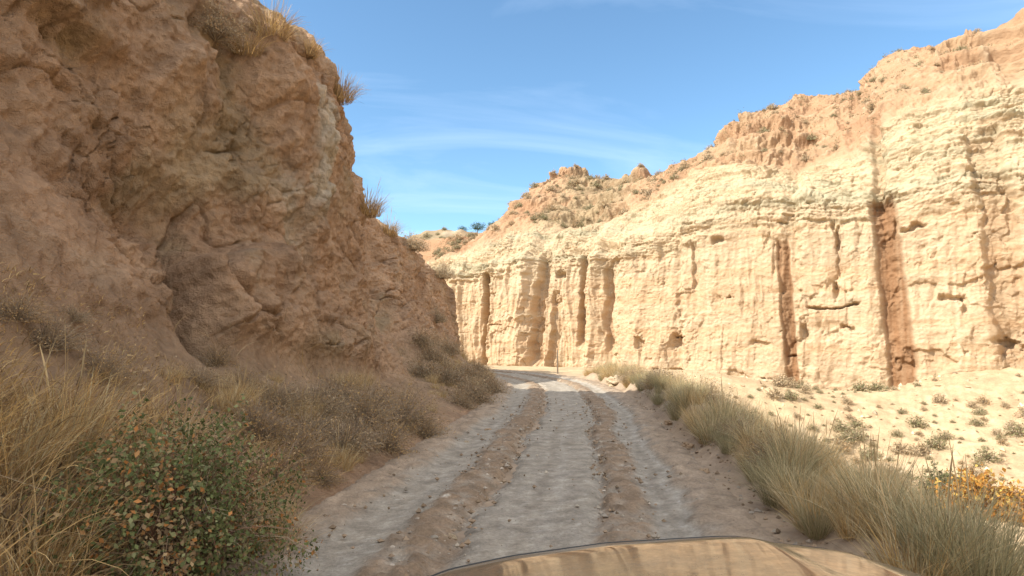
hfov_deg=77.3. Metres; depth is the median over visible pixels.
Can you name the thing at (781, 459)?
grass tussock
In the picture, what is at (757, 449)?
verge bush
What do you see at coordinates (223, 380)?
straw tussock
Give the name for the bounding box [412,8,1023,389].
sandstone cliff
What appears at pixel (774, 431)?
grass tussock
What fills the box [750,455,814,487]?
grass tussock
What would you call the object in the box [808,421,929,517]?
grass tussock
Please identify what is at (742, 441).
grass tussock
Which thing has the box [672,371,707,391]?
grass tussock
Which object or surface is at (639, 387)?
grass tussock
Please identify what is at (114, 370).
dead bush
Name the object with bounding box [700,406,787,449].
verge bush
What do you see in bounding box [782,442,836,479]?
grass tussock
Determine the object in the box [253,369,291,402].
straw tussock
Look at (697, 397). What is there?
grass tussock
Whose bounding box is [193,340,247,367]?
dead bush
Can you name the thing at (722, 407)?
grass tussock
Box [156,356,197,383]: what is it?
straw tussock
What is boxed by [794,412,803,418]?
desert shrub
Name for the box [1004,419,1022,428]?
desert shrub
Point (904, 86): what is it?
hillside shrub
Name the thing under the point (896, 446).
desert shrub
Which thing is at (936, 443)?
desert shrub
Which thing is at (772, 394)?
desert shrub
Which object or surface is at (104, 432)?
straw clump
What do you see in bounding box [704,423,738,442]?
grass tussock
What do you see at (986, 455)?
desert shrub
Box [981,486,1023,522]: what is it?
autumn bush
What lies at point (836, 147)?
hillside shrub
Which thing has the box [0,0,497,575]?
clay cliff
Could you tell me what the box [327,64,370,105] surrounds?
cliff top tuft
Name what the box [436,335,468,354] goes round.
thicket bush
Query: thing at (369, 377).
straw tussock
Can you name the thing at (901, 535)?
grass tussock
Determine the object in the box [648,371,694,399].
grass tussock
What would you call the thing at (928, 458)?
desert shrub
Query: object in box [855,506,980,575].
grass tussock
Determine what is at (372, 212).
cliff top tuft
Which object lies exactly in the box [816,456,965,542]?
grass tussock
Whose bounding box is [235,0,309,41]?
cliff top tuft
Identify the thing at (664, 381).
grass tussock
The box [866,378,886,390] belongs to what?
desert shrub
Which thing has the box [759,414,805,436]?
grass tussock
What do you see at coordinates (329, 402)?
dead bush
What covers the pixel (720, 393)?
grass tussock
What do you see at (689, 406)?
grass tussock
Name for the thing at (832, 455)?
grass tussock
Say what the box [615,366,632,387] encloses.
grass tussock
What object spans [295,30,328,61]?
cliff top tuft
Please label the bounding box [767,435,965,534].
grass tussock
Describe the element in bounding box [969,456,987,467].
desert shrub
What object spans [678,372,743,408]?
verge bush
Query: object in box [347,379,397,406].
dead bush
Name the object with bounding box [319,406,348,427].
straw tussock
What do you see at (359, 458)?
straw tussock
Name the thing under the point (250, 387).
straw tussock
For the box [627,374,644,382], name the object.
grass tussock
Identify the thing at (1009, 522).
grass tussock
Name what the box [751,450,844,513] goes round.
grass tussock
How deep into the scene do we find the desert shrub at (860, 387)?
38.93 m
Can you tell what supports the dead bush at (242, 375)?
on the clay cliff at (166, 154)
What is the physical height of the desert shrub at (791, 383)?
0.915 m
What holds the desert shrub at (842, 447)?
on the ground at (1004, 384)
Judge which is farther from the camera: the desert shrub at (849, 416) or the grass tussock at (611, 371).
the desert shrub at (849, 416)
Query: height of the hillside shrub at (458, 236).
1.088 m
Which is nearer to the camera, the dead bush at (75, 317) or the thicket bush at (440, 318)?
the dead bush at (75, 317)
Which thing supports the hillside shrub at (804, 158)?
on the sandstone cliff at (888, 249)
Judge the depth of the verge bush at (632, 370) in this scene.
21.76 m
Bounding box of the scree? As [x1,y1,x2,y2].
[665,368,1023,533]
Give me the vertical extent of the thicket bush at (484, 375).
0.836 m
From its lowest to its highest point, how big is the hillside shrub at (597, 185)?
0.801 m
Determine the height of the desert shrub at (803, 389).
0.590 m
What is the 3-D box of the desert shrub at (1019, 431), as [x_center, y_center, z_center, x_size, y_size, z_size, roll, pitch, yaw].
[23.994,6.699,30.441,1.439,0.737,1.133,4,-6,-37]
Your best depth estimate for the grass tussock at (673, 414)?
11.81 m
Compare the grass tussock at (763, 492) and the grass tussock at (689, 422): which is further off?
the grass tussock at (689, 422)
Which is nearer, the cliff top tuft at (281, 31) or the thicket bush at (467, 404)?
the cliff top tuft at (281, 31)
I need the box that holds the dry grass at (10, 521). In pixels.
[0,262,359,575]
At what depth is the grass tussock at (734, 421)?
9.16 m
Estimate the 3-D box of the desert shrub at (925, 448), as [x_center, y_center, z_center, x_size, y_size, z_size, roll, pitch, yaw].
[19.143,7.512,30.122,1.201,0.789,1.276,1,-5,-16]
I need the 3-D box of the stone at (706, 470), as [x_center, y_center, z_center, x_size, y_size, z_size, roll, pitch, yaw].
[2.366,2.267,7.881,0.157,0.095,0.124,2,-6,-26]
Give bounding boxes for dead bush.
[0,280,69,324]
[0,304,107,355]
[59,299,101,322]
[72,334,148,383]
[173,356,237,389]
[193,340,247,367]
[216,385,312,447]
[218,361,273,395]
[247,364,328,414]
[247,428,320,492]
[252,404,344,466]
[281,368,375,424]
[283,399,353,448]
[301,455,350,492]
[304,364,367,405]
[311,397,394,460]
[319,369,420,431]
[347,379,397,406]
[354,410,427,459]
[359,379,460,433]
[398,407,459,440]
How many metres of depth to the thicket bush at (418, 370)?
20.22 m
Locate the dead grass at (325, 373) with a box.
[113,277,495,476]
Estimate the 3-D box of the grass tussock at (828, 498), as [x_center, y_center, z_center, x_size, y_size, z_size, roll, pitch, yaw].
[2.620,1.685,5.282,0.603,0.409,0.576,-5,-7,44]
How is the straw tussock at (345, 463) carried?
on the clay cliff at (166, 154)
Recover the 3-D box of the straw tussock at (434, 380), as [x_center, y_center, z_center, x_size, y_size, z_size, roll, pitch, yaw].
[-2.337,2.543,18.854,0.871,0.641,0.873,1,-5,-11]
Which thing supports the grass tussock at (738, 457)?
on the ground at (1004, 384)
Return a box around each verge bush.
[612,361,649,383]
[632,361,687,389]
[672,369,729,399]
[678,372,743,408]
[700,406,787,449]
[731,415,828,469]
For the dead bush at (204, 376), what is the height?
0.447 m
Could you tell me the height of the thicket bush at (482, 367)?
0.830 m
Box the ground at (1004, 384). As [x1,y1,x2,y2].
[451,365,1023,572]
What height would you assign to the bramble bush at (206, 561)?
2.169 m
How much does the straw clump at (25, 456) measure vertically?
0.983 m
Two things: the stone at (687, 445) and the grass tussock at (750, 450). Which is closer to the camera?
the grass tussock at (750, 450)
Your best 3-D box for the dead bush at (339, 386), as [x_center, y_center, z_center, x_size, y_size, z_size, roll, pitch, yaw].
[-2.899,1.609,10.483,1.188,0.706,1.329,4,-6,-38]
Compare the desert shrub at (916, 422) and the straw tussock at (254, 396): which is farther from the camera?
the desert shrub at (916, 422)
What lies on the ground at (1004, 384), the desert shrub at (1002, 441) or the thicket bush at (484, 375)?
the desert shrub at (1002, 441)
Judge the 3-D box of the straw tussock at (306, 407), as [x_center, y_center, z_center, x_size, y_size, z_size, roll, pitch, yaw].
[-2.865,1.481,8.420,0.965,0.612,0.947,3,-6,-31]
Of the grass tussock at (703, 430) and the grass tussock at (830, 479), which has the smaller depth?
the grass tussock at (830, 479)
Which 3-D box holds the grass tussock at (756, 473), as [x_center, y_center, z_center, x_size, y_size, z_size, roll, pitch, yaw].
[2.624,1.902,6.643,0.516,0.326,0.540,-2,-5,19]
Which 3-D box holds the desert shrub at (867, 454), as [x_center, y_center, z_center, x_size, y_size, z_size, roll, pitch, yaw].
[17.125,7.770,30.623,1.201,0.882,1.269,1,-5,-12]
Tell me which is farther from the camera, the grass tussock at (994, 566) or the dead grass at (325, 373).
the dead grass at (325, 373)
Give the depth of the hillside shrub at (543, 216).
62.59 m
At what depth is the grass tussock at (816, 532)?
5.01 m
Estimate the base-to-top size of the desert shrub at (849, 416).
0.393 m
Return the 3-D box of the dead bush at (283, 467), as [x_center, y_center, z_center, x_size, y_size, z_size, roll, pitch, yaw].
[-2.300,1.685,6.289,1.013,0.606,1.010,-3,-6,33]
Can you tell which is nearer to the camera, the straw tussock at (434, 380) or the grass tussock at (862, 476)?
the grass tussock at (862, 476)
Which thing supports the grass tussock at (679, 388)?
on the ground at (1004, 384)
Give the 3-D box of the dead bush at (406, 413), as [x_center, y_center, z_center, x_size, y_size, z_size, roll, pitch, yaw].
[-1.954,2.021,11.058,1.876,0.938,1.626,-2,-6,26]
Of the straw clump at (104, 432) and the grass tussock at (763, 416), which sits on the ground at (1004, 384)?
the grass tussock at (763, 416)
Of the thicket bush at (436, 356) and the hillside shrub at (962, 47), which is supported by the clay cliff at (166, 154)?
the thicket bush at (436, 356)
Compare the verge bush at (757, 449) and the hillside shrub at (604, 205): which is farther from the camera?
the hillside shrub at (604, 205)
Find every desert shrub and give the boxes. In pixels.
[764,385,787,398]
[769,374,790,386]
[772,373,798,386]
[782,389,801,399]
[792,380,812,389]
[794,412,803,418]
[796,384,811,393]
[807,424,820,429]
[811,403,822,408]
[829,419,854,431]
[830,431,851,451]
[833,430,856,443]
[840,396,853,404]
[844,413,855,418]
[845,426,868,440]
[847,415,866,428]
[850,379,873,391]
[856,442,883,460]
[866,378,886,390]
[884,455,896,462]
[885,439,911,453]
[888,429,903,436]
[897,407,907,413]
[902,471,917,480]
[904,412,929,428]
[906,440,937,456]
[922,431,951,449]
[925,454,935,459]
[930,392,949,403]
[931,430,954,440]
[957,459,986,478]
[964,400,978,407]
[965,416,986,425]
[968,446,1005,462]
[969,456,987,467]
[971,406,987,414]
[973,394,991,404]
[977,437,987,441]
[990,428,1004,435]
[992,433,1008,440]
[997,438,1008,444]
[998,401,1013,407]
[1002,421,1023,436]
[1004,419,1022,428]
[1012,404,1023,418]
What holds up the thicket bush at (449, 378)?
on the ground at (1004, 384)
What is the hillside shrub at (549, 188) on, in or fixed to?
on the sandstone cliff at (888, 249)
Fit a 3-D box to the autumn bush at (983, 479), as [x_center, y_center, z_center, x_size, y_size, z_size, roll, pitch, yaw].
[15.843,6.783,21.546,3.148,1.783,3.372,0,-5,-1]
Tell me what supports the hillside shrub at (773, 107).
on the sandstone cliff at (888, 249)
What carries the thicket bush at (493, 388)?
on the ground at (1004, 384)
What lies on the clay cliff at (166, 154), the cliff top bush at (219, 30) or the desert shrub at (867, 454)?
the cliff top bush at (219, 30)
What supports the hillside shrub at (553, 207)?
on the sandstone cliff at (888, 249)
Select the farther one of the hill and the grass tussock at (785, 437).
the hill
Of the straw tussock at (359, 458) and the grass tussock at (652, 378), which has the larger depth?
the grass tussock at (652, 378)
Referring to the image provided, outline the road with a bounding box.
[213,369,782,575]
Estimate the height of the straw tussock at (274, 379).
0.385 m
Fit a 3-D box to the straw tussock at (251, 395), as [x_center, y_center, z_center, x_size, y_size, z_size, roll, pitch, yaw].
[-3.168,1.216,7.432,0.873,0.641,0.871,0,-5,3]
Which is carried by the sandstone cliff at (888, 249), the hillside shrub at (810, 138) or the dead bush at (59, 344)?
the hillside shrub at (810, 138)
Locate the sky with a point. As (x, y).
(469, 104)
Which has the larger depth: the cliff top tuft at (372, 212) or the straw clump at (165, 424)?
the cliff top tuft at (372, 212)
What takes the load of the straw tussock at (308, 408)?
on the clay cliff at (166, 154)
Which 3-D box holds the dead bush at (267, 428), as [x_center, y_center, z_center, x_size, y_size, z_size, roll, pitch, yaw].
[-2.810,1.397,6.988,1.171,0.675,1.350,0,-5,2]
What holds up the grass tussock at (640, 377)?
on the ground at (1004, 384)
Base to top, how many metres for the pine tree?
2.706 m
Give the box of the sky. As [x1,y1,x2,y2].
[259,0,1023,238]
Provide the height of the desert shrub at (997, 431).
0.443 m
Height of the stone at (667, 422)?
0.129 m
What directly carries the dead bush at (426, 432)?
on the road
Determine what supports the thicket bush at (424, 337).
on the clay cliff at (166, 154)
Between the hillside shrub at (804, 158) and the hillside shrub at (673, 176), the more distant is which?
the hillside shrub at (673, 176)
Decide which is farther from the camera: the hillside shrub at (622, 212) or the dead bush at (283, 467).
the hillside shrub at (622, 212)
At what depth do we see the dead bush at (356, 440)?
8.18 m
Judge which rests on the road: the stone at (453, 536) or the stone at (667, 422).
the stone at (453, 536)
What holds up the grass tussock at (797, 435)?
on the ground at (1004, 384)
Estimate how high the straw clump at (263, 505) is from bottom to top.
0.855 m
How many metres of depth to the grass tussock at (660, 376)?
16.43 m
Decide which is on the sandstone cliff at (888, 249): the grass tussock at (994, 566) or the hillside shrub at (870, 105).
the hillside shrub at (870, 105)
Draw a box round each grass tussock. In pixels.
[584,364,592,374]
[599,357,617,376]
[602,358,619,368]
[604,356,623,375]
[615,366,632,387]
[616,364,628,374]
[625,358,644,374]
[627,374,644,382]
[629,365,648,383]
[632,379,644,390]
[633,364,647,380]
[641,369,666,389]
[642,372,659,386]
[643,386,664,404]
[647,366,673,385]
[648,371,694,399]
[649,369,672,389]
[656,368,675,389]
[656,375,706,410]
[658,385,687,420]
[661,374,682,402]
[663,374,697,397]
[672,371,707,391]
[672,387,714,425]
[674,390,725,434]
[675,393,716,432]
[676,378,763,427]
[677,398,736,445]
[678,370,714,398]
[680,414,702,443]
[682,380,711,404]
[694,378,734,402]
[703,392,732,413]
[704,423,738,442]
[705,426,742,454]
[713,405,761,439]
[717,423,833,509]
[718,388,773,424]
[718,409,782,446]
[724,410,773,452]
[727,443,752,464]
[731,442,768,481]
[734,427,766,464]
[735,402,783,431]
[738,428,848,506]
[739,403,848,472]
[740,460,768,485]
[743,397,773,427]
[743,427,824,475]
[748,415,807,445]
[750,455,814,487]
[751,402,804,440]
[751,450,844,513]
[754,419,822,460]
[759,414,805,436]
[760,453,852,533]
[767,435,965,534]
[775,477,846,540]
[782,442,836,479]
[788,410,867,476]
[795,481,853,518]
[800,467,839,499]
[807,463,844,493]
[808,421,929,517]
[813,467,894,540]
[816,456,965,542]
[818,456,1005,575]
[823,456,882,492]
[830,460,905,497]
[832,432,913,486]
[835,436,918,489]
[845,439,1023,574]
[852,436,1023,575]
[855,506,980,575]
[884,456,1023,556]
[912,477,1023,575]
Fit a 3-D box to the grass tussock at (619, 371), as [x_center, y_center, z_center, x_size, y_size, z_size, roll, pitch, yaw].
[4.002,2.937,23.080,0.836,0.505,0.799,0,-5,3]
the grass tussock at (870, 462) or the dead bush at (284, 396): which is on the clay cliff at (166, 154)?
the dead bush at (284, 396)
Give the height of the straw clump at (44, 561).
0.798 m
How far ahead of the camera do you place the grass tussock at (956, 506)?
4.41 m
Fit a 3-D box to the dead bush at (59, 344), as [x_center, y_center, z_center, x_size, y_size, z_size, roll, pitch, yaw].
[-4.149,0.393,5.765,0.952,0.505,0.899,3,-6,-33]
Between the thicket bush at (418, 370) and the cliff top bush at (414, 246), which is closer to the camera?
the thicket bush at (418, 370)
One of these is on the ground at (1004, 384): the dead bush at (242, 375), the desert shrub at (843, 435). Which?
the desert shrub at (843, 435)
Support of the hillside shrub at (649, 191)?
on the sandstone cliff at (888, 249)
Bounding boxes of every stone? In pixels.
[448,533,456,539]
[663,420,672,424]
[681,442,694,447]
[699,468,709,472]
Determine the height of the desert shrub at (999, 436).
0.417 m
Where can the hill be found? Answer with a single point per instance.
(446, 233)
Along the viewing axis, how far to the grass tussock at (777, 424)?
9.30 m
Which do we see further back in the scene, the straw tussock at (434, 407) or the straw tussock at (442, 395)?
the straw tussock at (442, 395)
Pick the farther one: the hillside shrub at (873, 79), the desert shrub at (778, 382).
the hillside shrub at (873, 79)
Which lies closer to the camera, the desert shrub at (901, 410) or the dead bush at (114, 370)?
the dead bush at (114, 370)
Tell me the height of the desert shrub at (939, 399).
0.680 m
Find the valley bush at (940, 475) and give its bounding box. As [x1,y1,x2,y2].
[909,460,979,494]
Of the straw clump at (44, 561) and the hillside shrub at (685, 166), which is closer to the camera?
the straw clump at (44, 561)
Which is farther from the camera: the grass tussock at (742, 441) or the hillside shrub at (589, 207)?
the hillside shrub at (589, 207)
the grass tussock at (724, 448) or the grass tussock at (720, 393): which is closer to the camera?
the grass tussock at (724, 448)
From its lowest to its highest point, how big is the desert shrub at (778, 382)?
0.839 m
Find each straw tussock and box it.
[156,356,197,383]
[199,378,217,392]
[201,363,265,415]
[204,361,241,391]
[204,366,267,419]
[214,357,273,399]
[227,387,267,407]
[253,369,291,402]
[268,366,287,382]
[271,382,319,418]
[283,385,333,425]
[285,379,326,414]
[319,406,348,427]
[322,421,376,471]
[332,363,359,386]
[335,365,366,390]
[349,452,371,463]
[352,363,378,385]
[419,364,441,383]
[428,399,439,412]
[435,383,448,397]
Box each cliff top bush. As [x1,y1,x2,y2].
[189,0,263,53]
[400,229,432,252]
[430,259,462,279]
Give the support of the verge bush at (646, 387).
on the ground at (1004, 384)
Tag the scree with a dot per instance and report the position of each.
(912, 432)
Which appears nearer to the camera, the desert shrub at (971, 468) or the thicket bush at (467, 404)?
the thicket bush at (467, 404)
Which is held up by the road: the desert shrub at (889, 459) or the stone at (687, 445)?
the stone at (687, 445)
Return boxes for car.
[431,536,922,575]
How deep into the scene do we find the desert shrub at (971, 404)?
34.09 m
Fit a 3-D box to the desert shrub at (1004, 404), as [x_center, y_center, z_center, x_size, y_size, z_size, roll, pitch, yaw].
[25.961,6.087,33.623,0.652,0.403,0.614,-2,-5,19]
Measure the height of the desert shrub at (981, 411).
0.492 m
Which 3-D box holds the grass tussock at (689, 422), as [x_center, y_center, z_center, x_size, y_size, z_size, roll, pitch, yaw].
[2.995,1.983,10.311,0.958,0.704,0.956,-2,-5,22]
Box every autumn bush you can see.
[927,461,1023,522]
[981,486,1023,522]
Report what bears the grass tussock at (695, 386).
on the ground at (1004, 384)
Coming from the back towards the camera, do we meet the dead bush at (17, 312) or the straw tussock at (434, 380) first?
the straw tussock at (434, 380)
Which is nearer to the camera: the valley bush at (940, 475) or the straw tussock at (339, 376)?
the straw tussock at (339, 376)
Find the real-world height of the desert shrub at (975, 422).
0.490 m
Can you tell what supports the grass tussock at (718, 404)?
on the ground at (1004, 384)
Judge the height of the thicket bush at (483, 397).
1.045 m
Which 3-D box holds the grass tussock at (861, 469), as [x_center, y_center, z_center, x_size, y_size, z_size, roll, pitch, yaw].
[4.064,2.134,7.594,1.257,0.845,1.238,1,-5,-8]
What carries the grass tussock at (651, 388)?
on the ground at (1004, 384)
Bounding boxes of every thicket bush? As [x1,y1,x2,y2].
[403,350,447,379]
[404,324,440,346]
[415,338,453,362]
[416,352,482,387]
[426,308,451,323]
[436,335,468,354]
[441,384,481,409]
[446,371,504,404]
[451,356,488,379]
[469,357,495,373]
[469,367,500,386]
[473,370,515,394]
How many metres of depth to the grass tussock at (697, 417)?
10.01 m
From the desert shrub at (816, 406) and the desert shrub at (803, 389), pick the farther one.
the desert shrub at (803, 389)
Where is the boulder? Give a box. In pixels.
[605,375,619,386]
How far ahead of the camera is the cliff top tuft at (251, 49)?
12.19 m
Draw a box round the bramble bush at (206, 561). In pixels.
[1,387,332,575]
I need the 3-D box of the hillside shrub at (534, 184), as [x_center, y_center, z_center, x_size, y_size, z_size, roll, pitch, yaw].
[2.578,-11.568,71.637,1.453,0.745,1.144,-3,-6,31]
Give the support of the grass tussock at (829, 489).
on the ground at (1004, 384)
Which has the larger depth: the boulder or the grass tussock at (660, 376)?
the boulder
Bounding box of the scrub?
[428,40,1017,259]
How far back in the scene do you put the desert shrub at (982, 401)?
34.29 m
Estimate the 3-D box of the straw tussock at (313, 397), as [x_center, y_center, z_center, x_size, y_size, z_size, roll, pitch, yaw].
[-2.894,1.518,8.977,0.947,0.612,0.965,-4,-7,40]
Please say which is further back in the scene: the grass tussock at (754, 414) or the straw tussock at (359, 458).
the grass tussock at (754, 414)
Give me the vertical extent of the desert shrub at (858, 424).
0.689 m
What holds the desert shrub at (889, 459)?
on the ground at (1004, 384)
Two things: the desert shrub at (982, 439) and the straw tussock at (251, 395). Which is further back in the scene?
the desert shrub at (982, 439)
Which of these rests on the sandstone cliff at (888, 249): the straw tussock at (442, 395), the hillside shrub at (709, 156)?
the hillside shrub at (709, 156)
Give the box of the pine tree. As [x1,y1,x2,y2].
[469,222,486,231]
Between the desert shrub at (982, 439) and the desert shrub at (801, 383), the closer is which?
the desert shrub at (982, 439)
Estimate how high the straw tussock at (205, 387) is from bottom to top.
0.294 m
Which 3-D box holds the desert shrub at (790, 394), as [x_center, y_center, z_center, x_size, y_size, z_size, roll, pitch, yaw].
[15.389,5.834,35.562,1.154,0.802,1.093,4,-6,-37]
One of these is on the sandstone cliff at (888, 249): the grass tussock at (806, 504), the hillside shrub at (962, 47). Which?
the hillside shrub at (962, 47)
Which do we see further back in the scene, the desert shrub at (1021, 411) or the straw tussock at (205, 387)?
the desert shrub at (1021, 411)
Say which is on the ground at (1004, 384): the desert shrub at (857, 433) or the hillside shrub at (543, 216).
the desert shrub at (857, 433)
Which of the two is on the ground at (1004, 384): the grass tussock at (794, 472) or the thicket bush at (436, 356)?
the grass tussock at (794, 472)
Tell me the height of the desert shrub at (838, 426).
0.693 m
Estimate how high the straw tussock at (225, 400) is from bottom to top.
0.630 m
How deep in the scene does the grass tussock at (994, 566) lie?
3.76 m
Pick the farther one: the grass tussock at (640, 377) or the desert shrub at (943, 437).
the desert shrub at (943, 437)
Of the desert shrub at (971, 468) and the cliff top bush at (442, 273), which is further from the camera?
the cliff top bush at (442, 273)
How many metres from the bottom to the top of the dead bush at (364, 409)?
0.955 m
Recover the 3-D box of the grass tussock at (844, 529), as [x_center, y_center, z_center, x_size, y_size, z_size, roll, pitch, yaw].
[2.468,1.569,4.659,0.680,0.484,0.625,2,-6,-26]
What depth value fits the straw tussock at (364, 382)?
12.35 m
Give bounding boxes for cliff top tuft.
[229,19,288,57]
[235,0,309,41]
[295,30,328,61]
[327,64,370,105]
[355,178,396,220]
[377,209,405,237]
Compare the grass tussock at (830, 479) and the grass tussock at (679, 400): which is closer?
the grass tussock at (830, 479)
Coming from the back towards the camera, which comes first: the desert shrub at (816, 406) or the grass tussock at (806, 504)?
the desert shrub at (816, 406)
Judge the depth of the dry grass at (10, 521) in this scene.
4.10 m
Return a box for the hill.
[398,229,475,239]
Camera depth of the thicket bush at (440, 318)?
27.40 m
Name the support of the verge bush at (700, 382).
on the ground at (1004, 384)
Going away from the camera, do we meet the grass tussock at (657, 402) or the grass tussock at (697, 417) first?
the grass tussock at (697, 417)
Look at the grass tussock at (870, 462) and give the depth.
8.04 m
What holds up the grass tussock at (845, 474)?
on the ground at (1004, 384)
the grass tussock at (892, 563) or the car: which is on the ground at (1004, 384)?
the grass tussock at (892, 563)
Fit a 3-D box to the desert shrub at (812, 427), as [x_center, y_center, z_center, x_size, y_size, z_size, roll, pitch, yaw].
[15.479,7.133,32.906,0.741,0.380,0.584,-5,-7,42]
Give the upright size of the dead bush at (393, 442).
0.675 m
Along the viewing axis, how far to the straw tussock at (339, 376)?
12.35 m
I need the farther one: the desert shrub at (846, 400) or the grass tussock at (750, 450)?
the desert shrub at (846, 400)
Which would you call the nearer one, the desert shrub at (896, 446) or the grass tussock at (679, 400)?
the grass tussock at (679, 400)
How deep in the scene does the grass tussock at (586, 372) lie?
29.27 m
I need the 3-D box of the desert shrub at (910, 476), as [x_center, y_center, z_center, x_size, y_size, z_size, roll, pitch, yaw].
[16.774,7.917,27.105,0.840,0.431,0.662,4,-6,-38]
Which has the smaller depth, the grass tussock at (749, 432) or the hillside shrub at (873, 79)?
the grass tussock at (749, 432)
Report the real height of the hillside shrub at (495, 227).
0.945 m
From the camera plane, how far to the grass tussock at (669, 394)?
13.22 m
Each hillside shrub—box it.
[451,232,463,239]
[489,223,500,230]
[529,181,538,187]
[537,213,550,218]
[545,185,554,190]
[547,203,557,211]
[583,203,593,209]
[589,182,602,187]
[598,197,607,207]
[617,208,627,214]
[643,187,654,195]
[668,173,678,179]
[680,161,690,167]
[700,153,715,160]
[756,127,772,132]
[767,103,778,109]
[800,153,812,160]
[807,133,818,140]
[831,142,839,150]
[865,99,877,108]
[866,75,876,82]
[900,84,911,89]
[953,44,969,50]
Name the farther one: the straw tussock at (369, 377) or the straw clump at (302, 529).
the straw tussock at (369, 377)
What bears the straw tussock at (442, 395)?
on the clay cliff at (166, 154)
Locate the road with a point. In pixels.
(555, 508)
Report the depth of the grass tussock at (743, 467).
6.98 m
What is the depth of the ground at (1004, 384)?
32.77 m
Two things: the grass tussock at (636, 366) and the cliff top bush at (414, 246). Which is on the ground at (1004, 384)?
the grass tussock at (636, 366)
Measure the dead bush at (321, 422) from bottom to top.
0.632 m
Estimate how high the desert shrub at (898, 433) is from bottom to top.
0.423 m
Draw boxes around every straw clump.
[0,330,183,468]
[0,335,135,494]
[0,482,157,575]
[76,363,245,480]
[219,438,328,540]
[224,470,336,554]
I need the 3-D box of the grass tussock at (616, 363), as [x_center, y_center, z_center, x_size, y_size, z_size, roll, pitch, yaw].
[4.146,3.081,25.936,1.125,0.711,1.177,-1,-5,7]
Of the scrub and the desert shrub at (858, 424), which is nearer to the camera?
the desert shrub at (858, 424)
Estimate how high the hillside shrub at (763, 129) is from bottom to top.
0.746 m
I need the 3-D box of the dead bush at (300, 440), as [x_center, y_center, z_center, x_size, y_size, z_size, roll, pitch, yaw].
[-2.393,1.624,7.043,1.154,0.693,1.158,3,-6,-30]
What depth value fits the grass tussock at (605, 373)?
25.21 m
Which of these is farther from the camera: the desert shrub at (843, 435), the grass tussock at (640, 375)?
the desert shrub at (843, 435)
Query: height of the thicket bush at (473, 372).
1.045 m
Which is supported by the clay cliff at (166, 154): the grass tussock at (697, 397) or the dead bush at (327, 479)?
the dead bush at (327, 479)
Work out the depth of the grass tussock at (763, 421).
9.74 m
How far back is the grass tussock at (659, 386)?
15.79 m
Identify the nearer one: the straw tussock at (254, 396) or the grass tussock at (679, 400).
the straw tussock at (254, 396)

